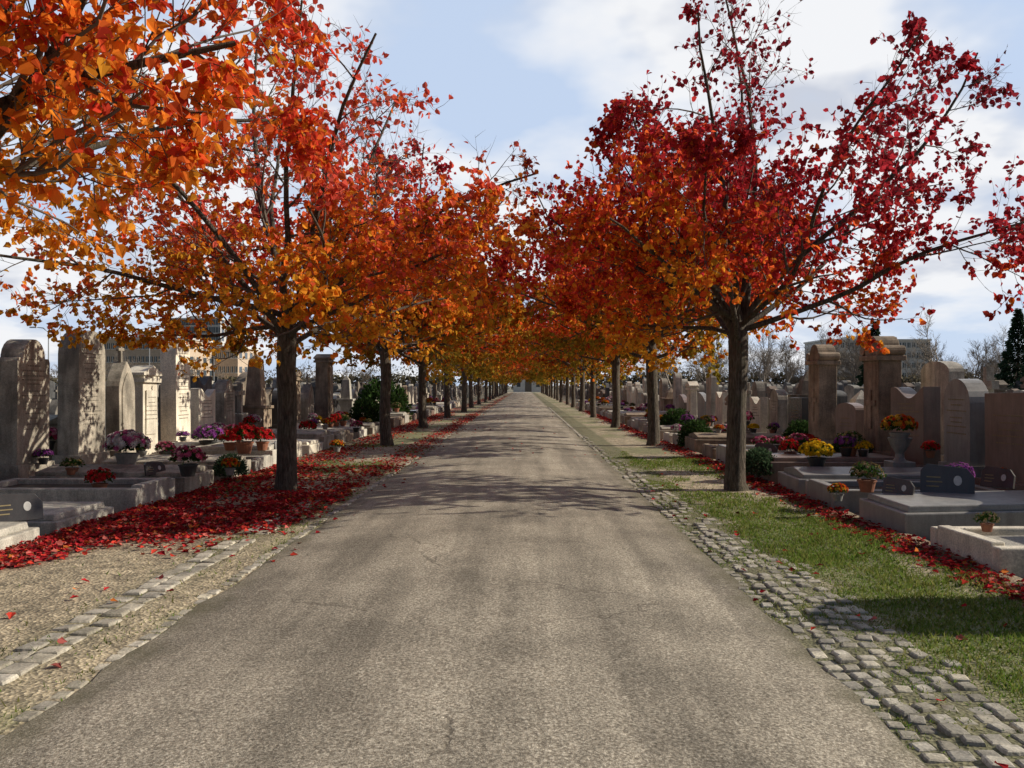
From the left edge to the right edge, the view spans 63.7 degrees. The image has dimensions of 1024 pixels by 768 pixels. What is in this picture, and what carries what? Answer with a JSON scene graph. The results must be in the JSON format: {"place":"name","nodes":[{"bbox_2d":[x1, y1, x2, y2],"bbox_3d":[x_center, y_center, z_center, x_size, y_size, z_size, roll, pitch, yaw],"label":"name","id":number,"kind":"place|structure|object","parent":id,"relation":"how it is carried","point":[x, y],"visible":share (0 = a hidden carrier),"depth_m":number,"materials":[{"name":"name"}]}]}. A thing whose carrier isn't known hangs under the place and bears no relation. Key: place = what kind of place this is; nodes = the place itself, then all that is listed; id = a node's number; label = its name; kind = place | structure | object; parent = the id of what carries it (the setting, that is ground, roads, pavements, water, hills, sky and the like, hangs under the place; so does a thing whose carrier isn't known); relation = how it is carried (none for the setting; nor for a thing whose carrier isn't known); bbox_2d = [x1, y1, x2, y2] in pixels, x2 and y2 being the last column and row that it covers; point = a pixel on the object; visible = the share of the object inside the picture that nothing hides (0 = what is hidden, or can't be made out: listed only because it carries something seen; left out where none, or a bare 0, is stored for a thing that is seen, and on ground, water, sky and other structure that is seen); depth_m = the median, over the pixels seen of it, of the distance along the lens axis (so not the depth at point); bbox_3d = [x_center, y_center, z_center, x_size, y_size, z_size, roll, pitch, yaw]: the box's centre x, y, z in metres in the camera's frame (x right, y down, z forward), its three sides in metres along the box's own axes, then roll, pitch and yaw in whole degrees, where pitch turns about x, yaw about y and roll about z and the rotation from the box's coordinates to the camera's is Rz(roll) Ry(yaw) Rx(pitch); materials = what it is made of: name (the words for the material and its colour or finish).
{"place":"outdoors","nodes":[
{"label":"outdoors","id":0,"kind":"place"},
{"bbox_2d":[0,522,39,549],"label":"tomb slab","id":1,"kind":"structure","parent":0,"point":[13,533],"depth_m":8.15,"materials":[{"name":"stone"}]},
{"bbox_2d":[0,494,43,521],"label":"memorial plaque","id":2,"kind":"object","parent":1,"relation":"on","point":[19,507],"visible":0.97,"depth_m":8.52,"materials":[{"name":"stone"}]},
{"bbox_2d":[22,502,113,536],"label":"tomb slab","id":3,"kind":"structure","parent":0,"point":[58,516],"depth_m":9.24,"materials":[{"name":"stone"}]},
{"bbox_2d":[0,477,174,512],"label":"tomb slab","id":4,"kind":"structure","parent":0,"point":[119,494],"depth_m":10.56,"materials":[{"name":"stone"}]},
{"bbox_2d":[84,467,115,487],"bbox_3d":[-5.407,1.262,10.812,0.368,0.350,0.379,0,0,14],"label":"potted chrysanthemum","id":5,"kind":"object","parent":4,"relation":"on","point":[100,474],"visible":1,"depth_m":10.74,"materials":[{"name":"red plant"}]},
{"bbox_2d":[102,455,250,482],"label":"tomb slab","id":6,"kind":"structure","parent":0,"point":[209,463],"depth_m":13.87,"materials":[{"name":"stone"}]},
{"bbox_2d":[158,442,276,463],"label":"tomb slab","id":7,"kind":"structure","parent":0,"point":[217,448],"depth_m":16.16,"materials":[{"name":"stone"}]},
{"bbox_2d":[191,424,223,444],"bbox_3d":[-6.097,1.063,16.499,0.695,0.526,0.685,0,0,30],"label":"potted chrysanthemum","id":8,"kind":"object","parent":7,"relation":"on","point":[203,432],"visible":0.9,"depth_m":16.36,"materials":[{"name":"purple plant"}]},
{"bbox_2d":[227,422,262,453],"bbox_3d":[-4.971,1.000,15.357,0.642,0.589,0.623,0,0,-5],"label":"potted chrysanthemum","id":9,"kind":"object","parent":7,"relation":"on","point":[246,431],"visible":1,"depth_m":15.22,"materials":[{"name":"red plant"}]},
{"bbox_2d":[252,427,274,450],"bbox_3d":[-4.876,1.066,16.123,0.471,0.460,0.485,0,0,19],"label":"potted chrysanthemum","id":10,"kind":"object","parent":7,"relation":"on","point":[263,445],"visible":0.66,"depth_m":16.03,"materials":[{"name":"red plant"}]},
{"bbox_2d":[266,429,333,449],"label":"tomb slab","id":11,"kind":"structure","parent":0,"point":[325,437],"depth_m":20.37,"materials":[{"name":"stone"}]},
{"bbox_2d":[297,439,322,455],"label":"tomb slab","id":12,"kind":"structure","parent":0,"point":[310,446],"depth_m":19.12,"materials":[{"name":"stone"}]},
{"bbox_2d":[0,392,927,767],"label":"asphalt road","id":13,"kind":"structure","parent":0,"point":[550,594],"depth_m":4.66,"materials":[{"name":"asphalt"}]},
{"bbox_2d":[0,0,1023,385],"label":"sky","id":14,"kind":"structure","parent":0,"point":[536,74],"materials":[{"name":"blue"}]},
{"bbox_2d":[685,432,781,453],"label":"tomb slab","id":15,"kind":"structure","parent":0,"point":[694,441],"depth_m":19.58,"materials":[{"name":"stone"}]},
{"bbox_2d":[456,386,1022,578],"bbox_3d":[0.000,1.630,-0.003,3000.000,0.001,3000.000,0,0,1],"label":"ground","id":16,"kind":"structure","parent":0,"point":[508,390],"depth_m":110.26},
{"bbox_2d":[0,339,54,480],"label":"gravestone","id":17,"kind":"object","parent":16,"relation":"on","point":[24,393],"visible":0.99,"depth_m":12.28,"materials":[{"name":"stone"}]},
{"bbox_2d":[52,331,109,463],"bbox_3d":[-7.462,0.374,14.318,0.640,2.597,1.130,0,0,2],"label":"gravestone","id":18,"kind":"object","parent":16,"relation":"on","point":[81,401],"visible":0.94,"depth_m":14.00,"materials":[{"name":"stone"}]},
{"bbox_2d":[105,346,135,456],"bbox_3d":[-7.324,0.450,15.438,0.540,2.450,0.930,0,1,-1],"label":"gravestone","id":19,"kind":"object","parent":16,"relation":"on","point":[120,399],"visible":0.7,"depth_m":15.21,"materials":[{"name":"stone"}]},
{"bbox_2d":[29,464,213,495],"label":"tomb slab","id":20,"kind":"structure","parent":16,"relation":"on","point":[204,476],"depth_m":12.07,"materials":[{"name":"stone"}]},
{"bbox_2d":[59,457,84,474],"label":"potted heather","id":21,"kind":"object","parent":20,"relation":"on","point":[71,463],"visible":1,"depth_m":11.94,"materials":[{"name":"green plant"}]},
{"bbox_2d":[102,429,149,463],"bbox_3d":[-5.941,0.994,12.713,0.684,0.612,0.658,0,0,-21],"label":"potted chrysanthemum","id":22,"kind":"object","parent":20,"relation":"on","point":[130,439],"visible":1,"depth_m":12.58,"materials":[{"name":"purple plant"}]},
{"bbox_2d":[168,445,207,476],"bbox_3d":[-4.492,1.056,11.437,0.521,0.444,0.497,0,0,-40],"label":"potted chrysanthemum","id":23,"kind":"object","parent":20,"relation":"on","point":[188,469],"visible":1,"depth_m":11.35,"materials":[{"name":"purple plant"}]},
{"bbox_2d":[130,366,161,454],"bbox_3d":[-7.426,0.652,16.625,0.580,2.049,0.900,0,-1,3],"label":"gravestone","id":24,"kind":"object","parent":16,"relation":"on","point":[146,379],"visible":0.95,"depth_m":16.45,"materials":[{"name":"stone"}]},
{"bbox_2d":[105,338,212,380],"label":"walls","id":25,"kind":"structure","parent":16,"relation":"on","point":[144,353],"depth_m":191.39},
{"bbox_2d":[104,343,212,375],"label":"windows","id":26,"kind":"structure","parent":25,"relation":"attached to","point":[191,358],"depth_m":191.38,"materials":[{"name":"grey glass"}]},
{"bbox_2d":[0,0,345,274],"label":"maple tree","id":27,"kind":"object","parent":16,"relation":"on","point":[69,77],"visible":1,"depth_m":4.35,"materials":[{"name":"orange plant"}]},
{"bbox_2d":[158,339,193,442],"bbox_3d":[-7.303,0.355,17.912,0.620,2.647,0.980,0,0,3],"label":"gravestone","id":28,"kind":"object","parent":16,"relation":"on","point":[175,401],"visible":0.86,"depth_m":17.57,"materials":[{"name":"stone"}]},
{"bbox_2d":[190,388,214,440],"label":"gravestone","id":29,"kind":"object","parent":16,"relation":"on","point":[202,408],"visible":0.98,"depth_m":19.08,"materials":[{"name":"stone"}]},
{"bbox_2d":[172,316,232,342],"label":"building","id":30,"kind":"structure","parent":16,"relation":"on","point":[215,327],"depth_m":261.50,"materials":[{"name":"glass"}]},
{"bbox_2d":[50,351,376,384],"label":"distant bare trees","id":31,"kind":"object","parent":16,"relation":"on","point":[221,376],"visible":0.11,"depth_m":142.11,"materials":[{"name":"brown plant"}]},
{"bbox_2d":[215,379,234,426],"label":"gravestone","id":32,"kind":"object","parent":16,"relation":"on","point":[224,402],"visible":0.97,"depth_m":20.54,"materials":[{"name":"stone"}]},
{"bbox_2d":[213,346,258,379],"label":"building","id":33,"kind":"structure","parent":16,"relation":"on","point":[233,362],"depth_m":206.12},
{"bbox_2d":[235,382,248,424],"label":"gravestone","id":34,"kind":"object","parent":16,"relation":"on","point":[240,415],"visible":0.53,"depth_m":22.02,"materials":[{"name":"stone"}]},
{"bbox_2d":[0,407,491,738],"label":"cobblestone gutter","id":35,"kind":"object","parent":16,"relation":"on","point":[11,671],"visible":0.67,"depth_m":5.65,"materials":[{"name":"stone"}]},
{"bbox_2d":[50,373,456,386],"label":"distant hedge","id":36,"kind":"object","parent":16,"relation":"on","point":[402,379],"visible":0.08,"depth_m":141.75,"materials":[{"name":"green plant"}]},
{"bbox_2d":[49,372,459,460],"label":"gravestone rows","id":37,"kind":"object","parent":16,"relation":"on","point":[204,383],"visible":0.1,"depth_m":25.16,"materials":[{"name":"stone"}]},
{"bbox_2d":[0,392,513,734],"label":"gravel verge","id":38,"kind":"structure","parent":16,"relation":"on","point":[39,600],"depth_m":6.57,"materials":[{"name":"gravel"}]},
{"bbox_2d":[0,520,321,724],"bbox_3d":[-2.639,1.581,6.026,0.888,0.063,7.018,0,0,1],"label":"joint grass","id":39,"kind":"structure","parent":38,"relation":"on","point":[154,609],"depth_m":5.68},
{"bbox_2d":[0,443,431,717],"bbox_3d":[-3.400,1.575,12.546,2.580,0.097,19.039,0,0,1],"label":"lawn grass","id":40,"kind":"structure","parent":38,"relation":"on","point":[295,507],"depth_m":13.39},
{"bbox_2d":[212,452,248,477],"bbox_3d":[-4.569,1.312,13.364,0.608,0.411,0.544,0,0,17],"label":"evergreen shrub","id":41,"kind":"object","parent":38,"relation":"on","point":[219,470],"visible":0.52,"depth_m":13.27,"materials":[{"name":"green plant"}]},
{"bbox_2d":[243,355,273,428],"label":"gravestone","id":42,"kind":"object","parent":16,"relation":"on","point":[255,399],"visible":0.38,"depth_m":23.22,"materials":[{"name":"stone"}]},
{"bbox_2d":[245,455,272,471],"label":"tomb slab","id":43,"kind":"structure","parent":16,"relation":"on","point":[259,462],"depth_m":15.33,"materials":[{"name":"stone"}]},
{"bbox_2d":[0,0,547,491],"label":"maple tree","id":44,"kind":"object","parent":16,"relation":"on","point":[318,268],"visible":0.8,"depth_m":11.33,"materials":[{"name":"orange plant"}]},
{"bbox_2d":[300,374,313,421],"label":"gravestone","id":45,"kind":"object","parent":16,"relation":"on","point":[307,400],"visible":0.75,"depth_m":28.84,"materials":[{"name":"stone"}]},
{"bbox_2d":[313,354,334,419],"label":"gravestone","id":46,"kind":"object","parent":16,"relation":"on","point":[324,388],"visible":0.64,"depth_m":31.15,"materials":[{"name":"stone"}]},
{"bbox_2d":[336,375,355,412],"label":"gravestone","id":47,"kind":"object","parent":16,"relation":"on","point":[346,401],"visible":0.6,"depth_m":34.76,"materials":[{"name":"stone"}]},
{"bbox_2d":[347,398,379,421],"bbox_3d":[-5.302,1.126,30.068,1.587,1.241,1.597,0,0,-45],"label":"evergreen shrub","id":48,"kind":"object","parent":16,"relation":"on","point":[369,410],"visible":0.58,"depth_m":29.77,"materials":[{"name":"green plant"}]},
{"bbox_2d":[221,138,531,445],"bbox_3d":[-3.314,-2.255,21.286,8.283,8.125,8.867,0,0,22],"label":"maple tree","id":49,"kind":"object","parent":16,"relation":"on","point":[512,318],"visible":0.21,"depth_m":21.23,"materials":[{"name":"orange plant"}]},
{"bbox_2d":[355,377,413,419],"bbox_3d":[-5.644,0.753,36.060,2.751,2.152,2.767,0,0,-37],"label":"evergreen shrub","id":50,"kind":"object","parent":16,"relation":"on","point":[373,393],"visible":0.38,"depth_m":35.73,"materials":[{"name":"green plant"}]},
{"bbox_2d":[310,187,526,427],"bbox_3d":[-3.593,-2.739,30.452,8.657,9.149,8.388,0,0,2],"label":"maple tree","id":51,"kind":"object","parent":16,"relation":"on","point":[371,356],"visible":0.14,"depth_m":29.86,"materials":[{"name":"orange plant"}]},
{"bbox_2d":[427,382,484,400],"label":"gravestone rows","id":52,"kind":"object","parent":16,"relation":"on","point":[455,393],"visible":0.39,"depth_m":86.94,"materials":[{"name":"stone"}]},
{"bbox_2d":[392,267,548,417],"bbox_3d":[-2.769,-2.253,39.931,9.017,8.182,8.423,0,0,41],"label":"maple tree","id":53,"kind":"object","parent":16,"relation":"on","point":[407,362],"visible":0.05,"depth_m":39.92,"materials":[{"name":"orange plant"}]},
{"bbox_2d":[405,329,544,411],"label":"maple tree","id":54,"kind":"object","parent":16,"relation":"on","point":[464,387],"visible":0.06,"depth_m":48.72,"materials":[{"name":"orange plant"}]},
{"bbox_2d":[0,396,1023,767],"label":"fallen leaves","id":55,"kind":"object","parent":16,"relation":"on","point":[160,518],"visible":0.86,"depth_m":9.75,"materials":[{"name":"red plant"}]},
{"bbox_2d":[50,364,997,389],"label":"distant woodland","id":56,"kind":"object","parent":16,"relation":"on","point":[337,373],"visible":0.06,"depth_m":290.23,"materials":[{"name":"brown plant"}]},
{"bbox_2d":[513,368,540,391],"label":"gatehouse","id":57,"kind":"object","parent":16,"relation":"on","point":[523,386],"visible":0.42,"depth_m":204.94,"materials":[{"name":"stone"}]},
{"bbox_2d":[501,301,626,411],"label":"maple tree","id":58,"kind":"object","parent":16,"relation":"on","point":[582,395],"visible":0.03,"depth_m":49.56,"materials":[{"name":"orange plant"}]},
{"bbox_2d":[521,327,632,407],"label":"maple tree","id":59,"kind":"object","parent":16,"relation":"on","point":[575,377],"visible":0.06,"depth_m":58.48,"materials":[{"name":"orange plant"}]},
{"bbox_2d":[559,383,609,401],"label":"gravestone rows","id":60,"kind":"object","parent":16,"relation":"on","point":[605,393],"visible":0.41,"depth_m":85.75,"materials":[{"name":"stone"}]},
{"bbox_2d":[517,314,661,417],"bbox_3d":[3.693,-2.228,40.346,7.890,8.118,7.644,0,0,15],"label":"maple tree","id":61,"kind":"object","parent":16,"relation":"on","point":[593,368],"visible":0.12,"depth_m":39.98,"materials":[{"name":"orange plant"}]},
{"bbox_2d":[501,237,704,427],"bbox_3d":[4.204,-2.271,30.909,8.816,8.191,8.235,0,0,-10],"label":"maple tree","id":62,"kind":"object","parent":16,"relation":"on","point":[562,331],"visible":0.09,"depth_m":31.03,"materials":[{"name":"orange plant"}]},
{"bbox_2d":[479,96,811,445],"bbox_3d":[3.639,-2.800,22.058,8.408,9.249,8.678,0,0,21],"label":"maple tree","id":63,"kind":"object","parent":16,"relation":"on","point":[653,437],"visible":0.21,"depth_m":21.36,"materials":[{"name":"orange plant"}]},
{"bbox_2d":[660,408,689,424],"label":"evergreen shrub","id":64,"kind":"object","parent":16,"relation":"on","point":[673,418],"visible":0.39,"depth_m":25.72,"materials":[{"name":"green plant"}]},
{"bbox_2d":[673,373,681,412],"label":"gravestone","id":65,"kind":"object","parent":16,"relation":"on","point":[677,384],"visible":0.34,"depth_m":35.22,"materials":[{"name":"stone"}]},
{"bbox_2d":[685,381,698,418],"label":"gravestone","id":66,"kind":"object","parent":16,"relation":"on","point":[691,388],"visible":0.69,"depth_m":31.94,"materials":[{"name":"stone"}]},
{"bbox_2d":[676,419,713,447],"bbox_3d":[4.670,1.286,20.945,1.058,0.828,1.064,0,0,1],"label":"evergreen shrub","id":67,"kind":"object","parent":16,"relation":"on","point":[691,426],"visible":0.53,"depth_m":20.80,"materials":[{"name":"green plant"}]},
{"bbox_2d":[706,369,718,415],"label":"gravestone","id":68,"kind":"object","parent":16,"relation":"on","point":[712,387],"visible":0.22,"depth_m":28.94,"materials":[{"name":"stone"}]},
{"bbox_2d":[714,392,727,424],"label":"gravestone","id":69,"kind":"object","parent":16,"relation":"on","point":[720,410],"visible":0.59,"depth_m":27.66,"materials":[{"name":"stone"}]},
{"bbox_2d":[750,397,767,432],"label":"gravestone","id":70,"kind":"object","parent":16,"relation":"on","point":[758,408],"visible":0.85,"depth_m":22.58,"materials":[{"name":"stone"}]},
{"bbox_2d":[513,0,1023,491],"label":"maple tree","id":71,"kind":"object","parent":16,"relation":"on","point":[715,266],"visible":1,"depth_m":11.46,"materials":[{"name":"red plant"}]},
{"bbox_2d":[767,389,787,433],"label":"gravestone","id":72,"kind":"object","parent":16,"relation":"on","point":[778,406],"visible":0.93,"depth_m":21.17,"materials":[{"name":"stone"}]},
{"bbox_2d":[532,392,1023,767],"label":"gravel verge","id":73,"kind":"structure","parent":16,"relation":"on","point":[597,432],"depth_m":6.27,"materials":[{"name":"soil"}]},
{"bbox_2d":[746,446,776,476],"bbox_3d":[4.046,1.273,13.534,0.680,0.513,0.760,0,0,-42],"label":"evergreen shrub","id":74,"kind":"object","parent":73,"relation":"on","point":[755,456],"visible":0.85,"depth_m":13.37,"materials":[{"name":"green plant"}]},
{"bbox_2d":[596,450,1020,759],"bbox_3d":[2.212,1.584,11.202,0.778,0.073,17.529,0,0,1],"label":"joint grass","id":75,"kind":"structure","parent":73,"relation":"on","point":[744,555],"depth_m":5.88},
{"bbox_2d":[625,456,1023,723],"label":"lawn grass","id":76,"kind":"structure","parent":73,"relation":"on","point":[831,557],"depth_m":6.67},
{"bbox_2d":[548,407,1023,767],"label":"cobblestone gutter","id":77,"kind":"object","parent":16,"relation":"on","point":[950,729],"visible":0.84,"depth_m":4.64,"materials":[{"name":"stone"}]},
{"bbox_2d":[781,419,807,437],"bbox_3d":[6.632,1.167,18.887,0.952,0.745,0.958,0,0,14],"label":"evergreen shrub","id":78,"kind":"object","parent":16,"relation":"on","point":[800,427],"visible":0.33,"depth_m":18.81,"materials":[{"name":"green plant"}]},
{"bbox_2d":[597,368,995,386],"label":"distant hedge","id":79,"kind":"object","parent":16,"relation":"on","point":[776,381],"visible":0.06,"depth_m":143.72,"materials":[{"name":"green plant"}]},
{"bbox_2d":[788,398,807,432],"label":"gravestone","id":80,"kind":"object","parent":16,"relation":"on","point":[798,408],"visible":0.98,"depth_m":19.81,"materials":[{"name":"stone"}]},
{"bbox_2d":[577,361,1023,460],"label":"gravestone rows","id":81,"kind":"object","parent":16,"relation":"on","point":[941,374],"visible":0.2,"depth_m":21.26,"materials":[{"name":"stone"}]},
{"bbox_2d":[805,344,840,445],"bbox_3d":[6.846,0.405,18.191,0.680,2.548,0.880,0,0,-1],"label":"gravestone","id":82,"kind":"object","parent":16,"relation":"on","point":[822,361],"visible":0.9,"depth_m":17.89,"materials":[{"name":"stone"}]},
{"bbox_2d":[635,310,1022,385],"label":"distant bare trees","id":83,"kind":"object","parent":16,"relation":"on","point":[767,367],"visible":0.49,"depth_m":127.91,"materials":[{"name":"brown plant"}]},
{"bbox_2d":[835,403,863,437],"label":"gravestone","id":84,"kind":"object","parent":16,"relation":"on","point":[849,416],"visible":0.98,"depth_m":16.38,"materials":[{"name":"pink stone"}]},
{"bbox_2d":[778,466,922,494],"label":"tomb slab","id":85,"kind":"structure","parent":16,"relation":"on","point":[793,478],"depth_m":12.04,"materials":[{"name":"grey stone"}]},
{"bbox_2d":[798,440,834,466],"bbox_3d":[4.688,1.078,12.666,0.579,0.424,0.528,0,0,21],"label":"potted chrysanthemum","id":86,"kind":"object","parent":85,"relation":"on","point":[814,448],"visible":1,"depth_m":12.54,"materials":[{"name":"yellow plant"}]},
{"bbox_2d":[803,339,931,380],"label":"walls","id":87,"kind":"structure","parent":16,"relation":"on","point":[902,341],"depth_m":238.32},
{"bbox_2d":[859,336,906,455],"bbox_3d":[6.774,0.400,15.089,0.700,2.548,0.900,0,0,-1],"label":"gravestone","id":88,"kind":"object","parent":16,"relation":"on","point":[882,375],"visible":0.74,"depth_m":14.78,"materials":[{"name":"stone"}]},
{"bbox_2d":[884,437,915,466],"bbox_3d":[5.878,1.241,12.509,0.350,0.858,0.344,0,0,2],"label":"stone urn","id":89,"kind":"object","parent":16,"relation":"on","point":[899,446],"visible":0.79,"depth_m":12.41,"materials":[{"name":"grey stone"}]},
{"bbox_2d":[880,414,917,437],"bbox_3d":[5.871,0.682,12.522,0.572,0.476,0.543,0,0,-29],"label":"potted chrysanthemum","id":90,"kind":"object","parent":89,"relation":"on","point":[903,422],"visible":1,"depth_m":12.41,"materials":[{"name":"orange plant"}]},
{"bbox_2d":[891,387,940,466],"bbox_3d":[6.725,0.857,13.815,0.480,1.630,1.220,1,-1,-1],"label":"gravestone","id":91,"kind":"object","parent":16,"relation":"on","point":[922,407],"visible":0.61,"depth_m":13.35,"materials":[{"name":"brown stone"}]},
{"bbox_2d":[938,379,987,476],"bbox_3d":[6.826,0.796,12.393,0.580,1.748,0.980,0,0,-1],"label":"gravestone","id":92,"kind":"object","parent":16,"relation":"on","point":[964,418],"visible":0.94,"depth_m":12.18,"materials":[{"name":"grey stone"}]},
{"bbox_2d":[975,392,1023,490],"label":"gravestone","id":93,"kind":"object","parent":16,"relation":"on","point":[1004,430],"visible":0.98,"depth_m":11.22,"materials":[{"name":"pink stone"}]},
{"bbox_2d":[994,308,1023,388],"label":"conifer tree","id":94,"kind":"object","parent":16,"relation":"on","point":[1008,355],"visible":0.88,"depth_m":74.08,"materials":[{"name":"green plant"}]},
{"bbox_2d":[753,453,894,483],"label":"tomb slab","id":95,"kind":"structure","parent":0,"point":[781,461],"depth_m":13.33,"materials":[{"name":"grey stone"}]},
{"bbox_2d":[832,434,856,455],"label":"potted chrysanthemum","id":96,"kind":"object","parent":95,"relation":"on","point":[844,451],"visible":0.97,"depth_m":13.57,"materials":[{"name":"purple plant"}]},
{"bbox_2d":[805,479,1002,512],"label":"tomb slab","id":97,"kind":"structure","parent":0,"point":[816,489],"depth_m":10.93,"materials":[{"name":"grey stone"}]},
{"bbox_2d":[849,461,886,492],"bbox_3d":[4.469,1.160,10.384,0.473,0.393,0.457,0,0,-15],"label":"potted heather","id":98,"kind":"object","parent":97,"relation":"on","point":[866,485],"visible":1,"depth_m":10.31,"materials":[{"name":"green plant"}]},
{"bbox_2d":[980,466,1015,488],"bbox_3d":[6.219,1.195,10.529,0.094,0.264,0.416,16,-9,-28],"label":"memorial plaque","id":99,"kind":"object","parent":97,"relation":"on","point":[996,477],"visible":1,"depth_m":10.50,"materials":[{"name":"stone"}]},
{"bbox_2d":[859,490,1023,538],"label":"tomb slab","id":100,"kind":"structure","parent":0,"point":[919,514],"depth_m":8.90,"materials":[{"name":"grey stone"}]},
{"bbox_2d":[882,476,914,494],"bbox_3d":[4.589,1.229,9.769,0.094,0.231,0.364,19,-11,-39],"label":"memorial plaque","id":101,"kind":"object","parent":100,"relation":"on","point":[897,485],"visible":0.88,"depth_m":9.74,"materials":[{"name":"stone"}]},
{"bbox_2d":[920,464,974,493],"bbox_3d":[5.178,1.145,9.812,0.572,0.363,0.094,0,-14,29],"label":"memorial plaque","id":102,"kind":"object","parent":100,"relation":"on","point":[941,478],"visible":0.88,"depth_m":9.78,"materials":[{"name":"stone"}]},
{"bbox_2d":[930,525,1023,577],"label":"tomb slab","id":103,"kind":"structure","parent":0,"point":[998,548],"depth_m":7.47,"materials":[{"name":"stone"}]},
{"bbox_2d":[973,511,999,531],"bbox_3d":[4.546,1.313,7.893,0.245,0.200,0.237,0,0,-28],"label":"potted heather","id":104,"kind":"object","parent":103,"relation":"on","point":[983,517],"visible":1,"depth_m":7.86,"materials":[{"name":"green plant"}]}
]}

